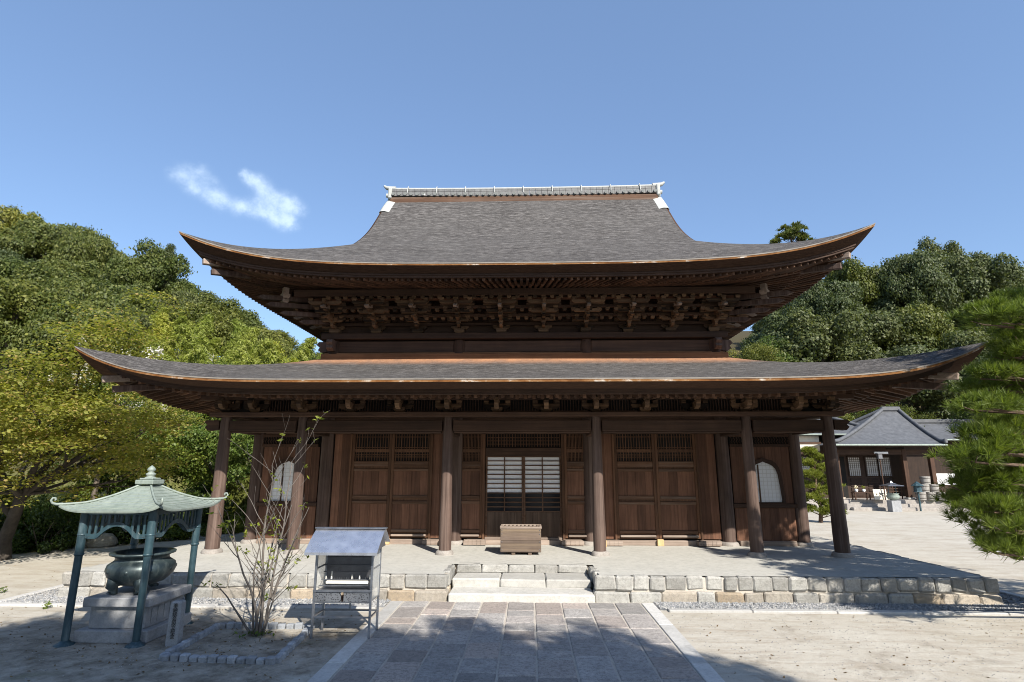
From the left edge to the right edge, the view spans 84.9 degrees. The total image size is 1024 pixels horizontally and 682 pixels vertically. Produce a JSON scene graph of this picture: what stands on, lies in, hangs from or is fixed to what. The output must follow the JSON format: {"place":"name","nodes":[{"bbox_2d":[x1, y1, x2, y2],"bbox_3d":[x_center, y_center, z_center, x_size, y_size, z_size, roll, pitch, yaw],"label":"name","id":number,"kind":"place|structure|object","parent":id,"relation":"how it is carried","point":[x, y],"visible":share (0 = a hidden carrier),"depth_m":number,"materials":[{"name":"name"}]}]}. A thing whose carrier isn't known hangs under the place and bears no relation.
{"place":"outdoors","nodes":[
{"label":"outdoors","id":0,"kind":"place"},
{"bbox_2d":[0,331,1023,681],"bbox_3d":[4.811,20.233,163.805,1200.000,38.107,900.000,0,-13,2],"label":"ground","id":1,"kind":"structure","parent":0,"point":[932,537],"depth_m":8.50,"materials":[{"name":"sand"}]},
{"bbox_2d":[0,505,28,538],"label":"shrub","id":2,"kind":"object","parent":1,"relation":"on","point":[19,530],"visible":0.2,"depth_m":17.29,"materials":[{"name":"green plant"}]},
{"bbox_2d":[0,255,30,277],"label":"broadleaf tree","id":3,"kind":"object","parent":1,"relation":"on","point":[8,267],"visible":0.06,"depth_m":58.88,"materials":[{"name":"green plant"}]},
{"bbox_2d":[0,247,38,266],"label":"broadleaf tree","id":4,"kind":"object","parent":1,"relation":"on","point":[3,252],"visible":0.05,"depth_m":69.29,"materials":[{"name":"green plant"}]},
{"bbox_2d":[0,475,39,521],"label":"shrub","id":5,"kind":"object","parent":1,"relation":"on","point":[10,503],"visible":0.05,"depth_m":19.30,"materials":[{"name":"green plant"}]},
{"bbox_2d":[0,205,46,260],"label":"broadleaf tree","id":6,"kind":"object","parent":1,"relation":"on","point":[7,216],"visible":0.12,"depth_m":82.83,"materials":[{"name":"green plant"}]},
{"bbox_2d":[0,216,82,262],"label":"broadleaf tree","id":7,"kind":"object","parent":1,"relation":"on","point":[29,235],"visible":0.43,"depth_m":79.34,"materials":[{"name":"green plant"}]},
{"bbox_2d":[0,274,86,381],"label":"broadleaf tree","id":8,"kind":"object","parent":1,"relation":"on","point":[29,294],"visible":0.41,"depth_m":40.84,"materials":[{"name":"green plant"}]},
{"bbox_2d":[12,510,78,553],"bbox_3d":[-14.384,5.961,17.192,2.140,1.472,2.289,-4,-13,17],"label":"shrub","id":9,"kind":"object","parent":1,"relation":"on","point":[66,538],"visible":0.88,"depth_m":17.06,"materials":[{"name":"green plant"}]},
{"bbox_2d":[6,258,103,290],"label":"broadleaf tree","id":10,"kind":"object","parent":1,"relation":"on","point":[39,274],"visible":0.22,"depth_m":54.78,"materials":[{"name":"green plant"}]},
{"bbox_2d":[19,494,101,548],"bbox_3d":[-15.188,6.040,18.603,2.481,1.938,2.643,10,-16,-36],"label":"shrub","id":11,"kind":"object","parent":1,"relation":"on","point":[36,507],"visible":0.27,"depth_m":18.32,"materials":[{"name":"green plant"}]},
{"bbox_2d":[31,256,109,283],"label":"broadleaf tree","id":12,"kind":"object","parent":1,"relation":"on","point":[62,264],"visible":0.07,"depth_m":61.69,"materials":[{"name":"green plant"}]},
{"bbox_2d":[43,223,101,253],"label":"broadleaf tree","id":13,"kind":"object","parent":1,"relation":"on","point":[86,230],"depth_m":87.57,"materials":[{"name":"green plant"}]},
{"bbox_2d":[0,297,147,391],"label":"broadleaf tree","id":14,"kind":"object","parent":1,"relation":"on","point":[19,339],"visible":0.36,"depth_m":38.70,"materials":[{"name":"green plant"}]},
{"bbox_2d":[1,383,146,498],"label":"tree","id":15,"kind":"object","parent":1,"relation":"on","point":[84,426],"visible":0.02,"depth_m":23.59,"materials":[{"name":"green plant"}]},
{"bbox_2d":[17,275,146,338],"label":"broadleaf tree","id":16,"kind":"object","parent":1,"relation":"on","point":[96,297],"visible":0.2,"depth_m":45.16,"materials":[{"name":"green plant"}]},
{"bbox_2d":[52,229,117,273],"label":"broadleaf tree","id":17,"kind":"object","parent":1,"relation":"on","point":[98,250],"visible":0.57,"depth_m":75.98,"materials":[{"name":"green plant"}]},
{"bbox_2d":[30,338,167,499],"bbox_3d":[-15.941,3.881,21.596,4.388,8.151,4.468,0,-13,2],"label":"flowering tree","id":18,"kind":"object","parent":1,"relation":"on","point":[96,481],"visible":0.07,"depth_m":21.48,"materials":[{"name":"green plant"}]},
{"bbox_2d":[85,533,118,547],"bbox_3d":[-13.227,6.467,18.137,0.863,0.490,0.775,0,-13,2],"label":"boulder","id":19,"kind":"object","parent":1,"relation":"on","point":[106,540],"visible":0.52,"depth_m":17.89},
{"bbox_2d":[0,287,204,560],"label":"maple tree","id":20,"kind":"object","parent":1,"relation":"on","point":[79,407],"visible":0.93,"depth_m":15.21,"materials":[{"name":"green plant"}]},
{"bbox_2d":[68,465,143,522],"bbox_3d":[-16.011,6.506,22.499,3.638,3.211,3.891,8,-15,-32],"label":"shrub","id":21,"kind":"object","parent":1,"relation":"on","point":[107,476],"visible":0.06,"depth_m":21.91,"materials":[{"name":"green plant"}]},
{"bbox_2d":[11,459,210,552],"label":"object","id":22,"kind":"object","parent":1,"relation":"on","point":[174,486],"depth_m":33.23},
{"bbox_2d":[88,287,162,379],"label":"broadleaf tree","id":23,"kind":"object","parent":1,"relation":"on","point":[147,323],"visible":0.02,"depth_m":56.11,"materials":[{"name":"green plant"}]},
{"bbox_2d":[95,278,160,382],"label":"broadleaf tree","id":24,"kind":"object","parent":1,"relation":"on","point":[148,310],"visible":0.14,"depth_m":61.20,"materials":[{"name":"green plant"}]},
{"bbox_2d":[73,584,191,643],"bbox_3d":[-5.865,4.239,8.779,1.100,0.610,1.120,0,-13,2],"label":"stone pedestal","id":25,"kind":"object","parent":1,"relation":"on","point":[112,619],"visible":0.83,"depth_m":8.35,"materials":[{"name":"grey stone"}]},
{"bbox_2d":[104,547,176,594],"bbox_3d":[-5.898,3.671,8.909,0.982,0.628,0.980,0,-13,2],"label":"incense burner","id":26,"kind":"object","parent":25,"relation":"on","point":[124,568],"visible":0.81,"depth_m":8.61,"materials":[{"name":"green metal"}]},
{"bbox_2d":[94,515,170,543],"bbox_3d":[-13.204,6.492,19.452,2.422,1.292,2.274,-7,-15,30],"label":"shrub","id":27,"kind":"object","parent":1,"relation":"on","point":[118,532],"visible":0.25,"depth_m":18.65,"materials":[{"name":"green plant"}]},
{"bbox_2d":[50,465,228,648],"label":"incense pavilion","id":28,"kind":"structure","parent":1,"relation":"on","point":[153,503],"depth_m":8.48,"materials":[{"name":"green metal"}]},
{"bbox_2d":[114,334,181,414],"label":"tree","id":29,"kind":"object","parent":1,"relation":"on","point":[165,345],"visible":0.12,"depth_m":48.68,"materials":[{"name":"green plant"}]},
{"bbox_2d":[100,237,197,299],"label":"broadleaf tree","id":30,"kind":"object","parent":1,"relation":"on","point":[150,269],"visible":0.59,"depth_m":73.50,"materials":[{"name":"green plant"}]},
{"bbox_2d":[105,400,211,484],"bbox_3d":[-16.521,5.748,27.015,5.281,6.744,5.347,0,-13,2],"label":"tree","id":31,"kind":"object","parent":1,"relation":"on","point":[153,403],"visible":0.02,"depth_m":26.58,"materials":[{"name":"green plant"}]},
{"bbox_2d":[111,424,211,490],"bbox_3d":[-14.682,5.975,23.758,4.153,5.009,3.828,-11,-17,41],"label":"tree","id":32,"kind":"object","parent":1,"relation":"on","point":[196,464],"visible":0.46,"depth_m":23.46,"materials":[{"name":"green plant"}]},
{"bbox_2d":[141,313,181,360],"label":"bamboo","id":33,"kind":"object","parent":1,"relation":"on","point":[164,329],"visible":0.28,"depth_m":55.96,"materials":[{"name":"green plant"}]},
{"bbox_2d":[153,243,182,335],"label":"tree","id":34,"kind":"object","parent":1,"relation":"on","point":[169,250],"visible":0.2,"depth_m":77.80,"materials":[{"name":"plant"}]},
{"bbox_2d":[165,600,185,645],"bbox_3d":[-4.908,4.127,8.177,0.170,0.625,0.146,1,-13,-4],"label":"stone marker","id":35,"kind":"object","parent":1,"relation":"on","point":[174,634],"visible":1,"depth_m":8.13,"materials":[{"name":"grey stone"}]},
{"bbox_2d":[162,315,189,361],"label":"bamboo","id":36,"kind":"object","parent":1,"relation":"on","point":[180,320],"visible":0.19,"depth_m":60.61,"materials":[{"name":"green plant"}]},
{"bbox_2d":[153,289,202,350],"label":"broadleaf tree","id":37,"kind":"object","parent":1,"relation":"on","point":[190,297],"visible":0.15,"depth_m":67.73,"materials":[{"name":"green plant"}]},
{"bbox_2d":[157,511,206,540],"bbox_3d":[-12.101,6.812,20.517,2.518,1.204,2.354,-7,-15,29],"label":"shrub","id":38,"kind":"object","parent":1,"relation":"on","point":[176,532],"visible":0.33,"depth_m":19.88,"materials":[{"name":"green plant"}]},
{"bbox_2d":[158,285,220,360],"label":"broadleaf tree","id":39,"kind":"object","parent":1,"relation":"on","point":[207,296],"visible":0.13,"depth_m":76.42,"materials":[{"name":"green plant"}]},
{"bbox_2d":[176,323,211,411],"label":"bamboo","id":40,"kind":"object","parent":1,"relation":"on","point":[186,331],"visible":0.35,"depth_m":48.14,"materials":[{"name":"green plant"}]},
{"bbox_2d":[176,314,217,363],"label":"bamboo","id":41,"kind":"object","parent":1,"relation":"on","point":[205,323],"visible":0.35,"depth_m":55.91,"materials":[{"name":"green plant"}]},
{"bbox_2d":[173,489,238,523],"bbox_3d":[-12.523,6.880,22.293,2.688,1.938,2.863,-10,-16,36],"label":"shrub","id":42,"kind":"object","parent":1,"relation":"on","point":[206,510],"visible":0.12,"depth_m":22.31,"materials":[{"name":"green plant"}]},
{"bbox_2d":[174,353,237,484],"bbox_3d":[-14.143,5.023,28.427,5.769,8.842,5.232,0,-13,2],"label":"tree","id":43,"kind":"object","parent":1,"relation":"on","point":[208,417],"visible":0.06,"depth_m":27.07,"materials":[{"name":"green plant"}]},
{"bbox_2d":[168,296,250,357],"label":"broadleaf tree","id":44,"kind":"object","parent":1,"relation":"on","point":[223,314],"visible":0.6,"depth_m":64.61,"materials":[{"name":"green plant"}]},
{"bbox_2d":[197,336,221,363],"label":"bamboo","id":45,"kind":"object","parent":1,"relation":"on","point":[214,344],"visible":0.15,"depth_m":58.72,"materials":[{"name":"green plant"}]},
{"bbox_2d":[173,418,253,486],"bbox_3d":[-12.952,5.798,24.782,4.284,5.827,4.806,0,-13,2],"label":"tree","id":46,"kind":"object","parent":1,"relation":"on","point":[206,440],"visible":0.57,"depth_m":24.03,"materials":[{"name":"green plant"}]},
{"bbox_2d":[182,457,250,493],"bbox_3d":[-18.678,8.794,36.392,4.845,3.359,4.549,7,-15,-29],"label":"shrub","id":47,"kind":"object","parent":1,"relation":"on","point":[205,488],"visible":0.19,"depth_m":35.59,"materials":[{"name":"green plant"}]},
{"bbox_2d":[215,327,250,364],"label":"bamboo","id":48,"kind":"object","parent":1,"relation":"on","point":[231,346],"visible":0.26,"depth_m":54.91,"materials":[{"name":"green plant"}]},
{"bbox_2d":[222,511,245,533],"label":"shrub","id":49,"kind":"object","parent":1,"relation":"on","point":[239,527],"visible":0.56,"depth_m":21.88,"materials":[{"name":"green plant"}]},
{"bbox_2d":[159,621,314,664],"bbox_3d":[-3.906,4.392,8.164,1.768,0.132,1.740,0,-13,2],"label":"stone edging","id":50,"kind":"object","parent":1,"relation":"on","point":[172,654],"visible":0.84,"depth_m":7.64,"materials":[{"name":"stone"}]},
{"bbox_2d":[224,471,250,516],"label":"shrub","id":51,"kind":"object","parent":1,"relation":"on","point":[241,495],"visible":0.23,"depth_m":25.06,"materials":[{"name":"green plant"}]},
{"bbox_2d":[214,307,267,358],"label":"broadleaf tree","id":52,"kind":"object","parent":1,"relation":"on","point":[253,319],"visible":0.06,"depth_m":76.08,"materials":[{"name":"green plant"}]},
{"bbox_2d":[226,318,257,363],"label":"bamboo","id":53,"kind":"object","parent":1,"relation":"on","point":[237,324],"visible":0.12,"depth_m":58.06,"materials":[{"name":"green plant"}]},
{"bbox_2d":[224,326,261,364],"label":"bamboo","id":54,"kind":"object","parent":1,"relation":"on","point":[249,339],"visible":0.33,"depth_m":49.65,"materials":[{"name":"green plant"}]},
{"bbox_2d":[238,343,267,364],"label":"bamboo","id":55,"kind":"object","parent":1,"relation":"on","point":[253,354],"visible":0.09,"depth_m":42.23,"materials":[{"name":"green plant"}]},
{"bbox_2d":[224,324,297,358],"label":"broadleaf tree","id":56,"kind":"object","parent":1,"relation":"on","point":[267,333],"visible":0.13,"depth_m":67.14,"materials":[{"name":"green plant"}]},
{"bbox_2d":[201,411,327,637],"bbox_3d":[-3.918,2.802,8.957,1.958,3.544,1.557,9,-16,-34],"label":"bare shrub","id":57,"kind":"object","parent":1,"relation":"on","point":[258,628],"visible":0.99,"depth_m":8.80,"materials":[{"name":"brown plant"}]},
{"bbox_2d":[247,337,287,465],"bbox_3d":[-16.303,5.468,39.547,5.193,11.157,4.787,-12,-18,43],"label":"tree","id":58,"kind":"object","parent":1,"relation":"on","point":[272,354],"visible":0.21,"depth_m":39.28,"materials":[{"name":"green plant"}]},
{"bbox_2d":[270,329,298,348],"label":"broadleaf tree","id":59,"kind":"object","parent":1,"relation":"on","point":[284,334],"visible":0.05,"depth_m":82.24,"materials":[{"name":"green plant"}]},
{"bbox_2d":[286,337,317,362],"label":"bamboo","id":60,"kind":"object","parent":1,"relation":"on","point":[308,345],"visible":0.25,"depth_m":54.29,"materials":[{"name":"green plant"}]},
{"bbox_2d":[304,527,389,638],"bbox_3d":[-2.577,3.742,8.749,1.150,1.575,0.810,0,-13,2],"label":"candle stand","id":61,"kind":"object","parent":1,"relation":"on","point":[352,565],"visible":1,"depth_m":8.72,"materials":[{"name":"silver metal"}]},
{"bbox_2d":[0,565,1022,680],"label":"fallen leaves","id":62,"kind":"object","parent":1,"relation":"on","point":[345,630],"visible":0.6,"depth_m":8.01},
{"bbox_2d":[0,584,1023,615],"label":"kerb","id":63,"kind":"structure","parent":1,"relation":"on","point":[778,611],"depth_m":9.98,"materials":[{"name":"stone"}]},
{"bbox_2d":[2,586,1023,611],"bbox_3d":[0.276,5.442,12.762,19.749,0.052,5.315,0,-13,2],"label":"gravel","id":64,"kind":"structure","parent":1,"relation":"on","point":[33,598],"depth_m":10.44,"materials":[{"name":"gravel"}]},
{"bbox_2d":[57,532,1003,604],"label":"stone platform","id":65,"kind":"structure","parent":1,"relation":"on","point":[817,573],"depth_m":11.13,"materials":[{"name":"stone"}]},
{"bbox_2d":[500,524,541,554],"bbox_3d":[0.220,4.876,13.770,1.012,0.655,0.630,0,-13,2],"label":"offering box","id":66,"kind":"object","parent":65,"relation":"on","point":[514,538],"visible":1,"depth_m":13.49,"materials":[{"name":"wood"}]},
{"bbox_2d":[75,181,987,557],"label":"temple hall","id":67,"kind":"structure","parent":65,"relation":"on","point":[559,365],"depth_m":15.45,"materials":[{"name":"wood"}]},
{"bbox_2d":[266,457,304,501],"bbox_3d":[-6.357,3.916,15.825,1.060,1.229,0.073,0,-13,2],"label":"bell window","id":68,"kind":"structure","parent":67,"relation":"in","point":[286,469],"depth_m":15.84,"materials":[{"name":"paper"}]},
{"bbox_2d":[347,434,392,531],"bbox_3d":[-3.990,4.038,15.740,1.135,2.810,0.125,0,-13,2],"label":"door leaf","id":69,"kind":"structure","parent":67,"relation":"in","point":[370,477],"depth_m":15.78,"materials":[{"name":"wood"}]},
{"bbox_2d":[388,434,430,537],"bbox_3d":[-2.851,4.032,15.706,1.135,2.810,0.125,0,-13,2],"label":"door leaf","id":70,"kind":"structure","parent":67,"relation":"in","point":[411,453],"depth_m":15.71,"materials":[{"name":"wood"}]},
{"bbox_2d":[460,434,482,537],"bbox_3d":[-1.159,4.023,15.656,0.680,2.810,0.125,0,-13,2],"label":"door leaf","id":71,"kind":"structure","parent":67,"relation":"in","point":[472,462],"depth_m":15.67,"materials":[{"name":"wood"}]},
{"bbox_2d":[485,456,523,536],"bbox_3d":[-0.209,4.313,15.582,1.060,2.175,0.038,0,-13,2],"label":"sliding door","id":72,"kind":"structure","parent":67,"relation":"in","point":[504,493],"depth_m":15.60,"materials":[{"name":"wood"}]},
{"bbox_2d":[523,456,561,536],"bbox_3d":[0.851,4.312,15.570,1.060,2.175,0.038,0,-13,2],"label":"sliding door","id":73,"kind":"structure","parent":67,"relation":"in","point":[541,474],"depth_m":15.59,"materials":[{"name":"wood"}]},
{"bbox_2d":[563,434,586,537],"bbox_3d":[1.790,4.007,15.568,0.660,2.810,0.125,0,-13,2],"label":"door leaf","id":74,"kind":"structure","parent":67,"relation":"in","point":[573,443],"depth_m":15.58,"materials":[{"name":"wood"}]},
{"bbox_2d":[613,434,658,538],"bbox_3d":[3.432,3.999,15.519,1.135,2.810,0.125,0,-13,2],"label":"door leaf","id":75,"kind":"structure","parent":67,"relation":"in","point":[634,454],"depth_m":15.53,"materials":[{"name":"wood"}]},
{"bbox_2d":[654,434,700,538],"bbox_3d":[4.571,3.992,15.485,1.135,2.810,0.125,0,-13,2],"label":"door leaf","id":76,"kind":"structure","parent":67,"relation":"in","point":[675,462],"depth_m":15.49,"materials":[{"name":"wood"}]},
{"bbox_2d":[755,458,786,503],"bbox_3d":[6.957,3.844,15.428,1.060,1.229,0.073,0,-13,2],"label":"bell window","id":77,"kind":"structure","parent":67,"relation":"in","point":[770,486],"depth_m":15.43,"materials":[{"name":"paper"}]},
{"bbox_2d":[738,341,788,361],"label":"tree","id":78,"kind":"object","parent":1,"relation":"on","point":[750,352],"visible":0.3,"depth_m":52.30,"materials":[{"name":"green plant"}]},
{"bbox_2d":[744,335,802,361],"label":"tree","id":79,"kind":"object","parent":1,"relation":"on","point":[777,344],"visible":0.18,"depth_m":54.08,"materials":[{"name":"green plant"}]},
{"bbox_2d":[741,308,825,361],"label":"broadleaf tree","id":80,"kind":"object","parent":1,"relation":"on","point":[768,329],"visible":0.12,"depth_m":62.57,"materials":[{"name":"green plant"}]},
{"bbox_2d":[769,221,815,243],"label":"umbrella pine","id":81,"kind":"object","parent":1,"relation":"on","point":[790,233],"visible":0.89,"depth_m":77.60,"materials":[{"name":"green plant"}]},
{"bbox_2d":[755,306,881,361],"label":"broadleaf tree","id":82,"kind":"object","parent":1,"relation":"on","point":[812,339],"visible":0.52,"depth_m":52.65,"materials":[{"name":"green plant"}]},
{"bbox_2d":[800,446,847,522],"bbox_3d":[14.753,6.927,27.006,2.654,3.721,1.665,0,-13,2],"label":"trained pine","id":83,"kind":"object","parent":1,"relation":"on","point":[814,474],"visible":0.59,"depth_m":26.82,"materials":[{"name":"green plant"}]},
{"bbox_2d":[782,278,869,320],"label":"broadleaf tree","id":84,"kind":"object","parent":1,"relation":"on","point":[820,298],"visible":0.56,"depth_m":68.60,"materials":[{"name":"green plant"}]},
{"bbox_2d":[823,255,903,312],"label":"broadleaf tree","id":85,"kind":"object","parent":1,"relation":"on","point":[864,277],"visible":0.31,"depth_m":73.30,"materials":[{"name":"green plant"}]},
{"bbox_2d":[824,306,926,350],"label":"broadleaf tree","id":86,"kind":"object","parent":1,"relation":"on","point":[886,328],"visible":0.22,"depth_m":58.31,"materials":[{"name":"green plant"}]},
{"bbox_2d":[799,407,977,510],"label":"tiled hall","id":87,"kind":"structure","parent":1,"relation":"on","point":[900,439],"depth_m":37.10,"materials":[{"name":"tile"}]},
{"bbox_2d":[839,457,848,497],"bbox_3d":[21.655,9.038,37.169,1.050,2.660,0.035,0,-13,2],"label":"doorway","id":88,"kind":"structure","parent":87,"relation":"in","point":[842,464],"depth_m":37.15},
{"bbox_2d":[846,456,863,495],"bbox_3d":[22.795,8.955,37.137,0.850,2.550,0.065,0,-13,2],"label":"lattice window","id":89,"kind":"structure","parent":87,"relation":"in","point":[853,462],"depth_m":37.19,"materials":[{"name":"wood"}]},
{"bbox_2d":[864,456,879,495],"bbox_3d":[23.929,8.949,37.103,0.860,2.550,0.065,0,-13,2],"label":"lattice window","id":90,"kind":"structure","parent":87,"relation":"in","point":[871,464],"depth_m":37.17,"materials":[{"name":"wood"}]},
{"bbox_2d":[872,489,887,499],"bbox_3d":[22.768,9.491,34.629,0.800,0.620,0.128,0,-13,2],"label":"calligraphy board","id":91,"kind":"object","parent":87,"relation":"on","point":[878,494],"visible":1,"depth_m":34.60,"materials":[{"name":"paper"}]},
{"bbox_2d":[877,456,893,492],"bbox_3d":[24.754,8.945,37.078,0.870,2.550,0.065,0,-13,2],"label":"lattice window","id":92,"kind":"structure","parent":87,"relation":"in","point":[885,462],"depth_m":37.16,"materials":[{"name":"wood"}]},
{"bbox_2d":[879,481,902,511],"bbox_3d":[22.720,9.269,33.392,0.933,1.780,0.933,0,-13,2],"label":"incense burner","id":93,"kind":"object","parent":1,"relation":"on","point":[894,503],"visible":1,"depth_m":33.13,"materials":[{"name":"grey stone"}]},
{"bbox_2d":[853,402,938,426],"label":"tree","id":94,"kind":"object","parent":1,"relation":"on","point":[907,410],"visible":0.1,"depth_m":45.70,"materials":[{"name":"green plant"}]},
{"bbox_2d":[867,300,956,418],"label":"broadleaf tree","id":95,"kind":"object","parent":1,"relation":"on","point":[934,325],"visible":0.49,"depth_m":58.89,"materials":[{"name":"green plant"}]},
{"bbox_2d":[868,250,962,317],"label":"broadleaf tree","id":96,"kind":"object","parent":1,"relation":"on","point":[932,284],"visible":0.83,"depth_m":68.54,"materials":[{"name":"green plant"}]},
{"bbox_2d":[860,247,990,306],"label":"broadleaf tree","id":97,"kind":"object","parent":1,"relation":"on","point":[940,261],"visible":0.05,"depth_m":72.28,"materials":[{"name":"green plant"}]},
{"bbox_2d":[878,340,974,418],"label":"broadleaf tree","id":98,"kind":"object","parent":1,"relation":"on","point":[933,400],"visible":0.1,"depth_m":50.06,"materials":[{"name":"green plant"}]},
{"bbox_2d":[914,235,967,266],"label":"broadleaf tree","id":99,"kind":"object","parent":1,"relation":"on","point":[949,249],"visible":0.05,"depth_m":84.20,"materials":[{"name":"green plant"}]},
{"bbox_2d":[942,393,982,435],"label":"tree","id":100,"kind":"object","parent":1,"relation":"on","point":[970,416],"visible":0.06,"depth_m":44.10,"materials":[{"name":"green plant"}]},
{"bbox_2d":[924,285,1023,563],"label":"black pine","id":101,"kind":"object","parent":1,"relation":"on","point":[990,496],"visible":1,"depth_m":9.12,"materials":[{"name":"green plant"}]},
{"bbox_2d":[937,325,1010,411],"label":"broadleaf tree","id":102,"kind":"object","parent":1,"relation":"on","point":[970,337],"visible":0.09,"depth_m":53.12,"materials":[{"name":"green plant"}]},
{"bbox_2d":[953,250,994,262],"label":"broadleaf tree","id":103,"kind":"object","parent":1,"relation":"on","point":[982,257],"visible":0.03,"depth_m":84.29,"materials":[{"name":"green plant"}]},
{"bbox_2d":[932,251,1023,331],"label":"broadleaf tree","id":104,"kind":"object","parent":1,"relation":"on","point":[978,281],"visible":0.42,"depth_m":67.35,"materials":[{"name":"green plant"}]},
{"bbox_2d":[0,611,1023,681],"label":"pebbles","id":105,"kind":"object","parent":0,"point":[672,615],"visible":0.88,"depth_m":7.94,"materials":[{"name":"gravel"}]},
{"bbox_2d":[0,0,1023,356],"label":"sky","id":106,"kind":"structure","parent":0,"point":[271,124],"materials":[{"name":"blue"}]},
{"bbox_2d":[307,601,724,681],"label":"path","id":107,"kind":"structure","parent":0,"point":[419,641],"depth_m":7.99,"materials":[{"name":"stone"}]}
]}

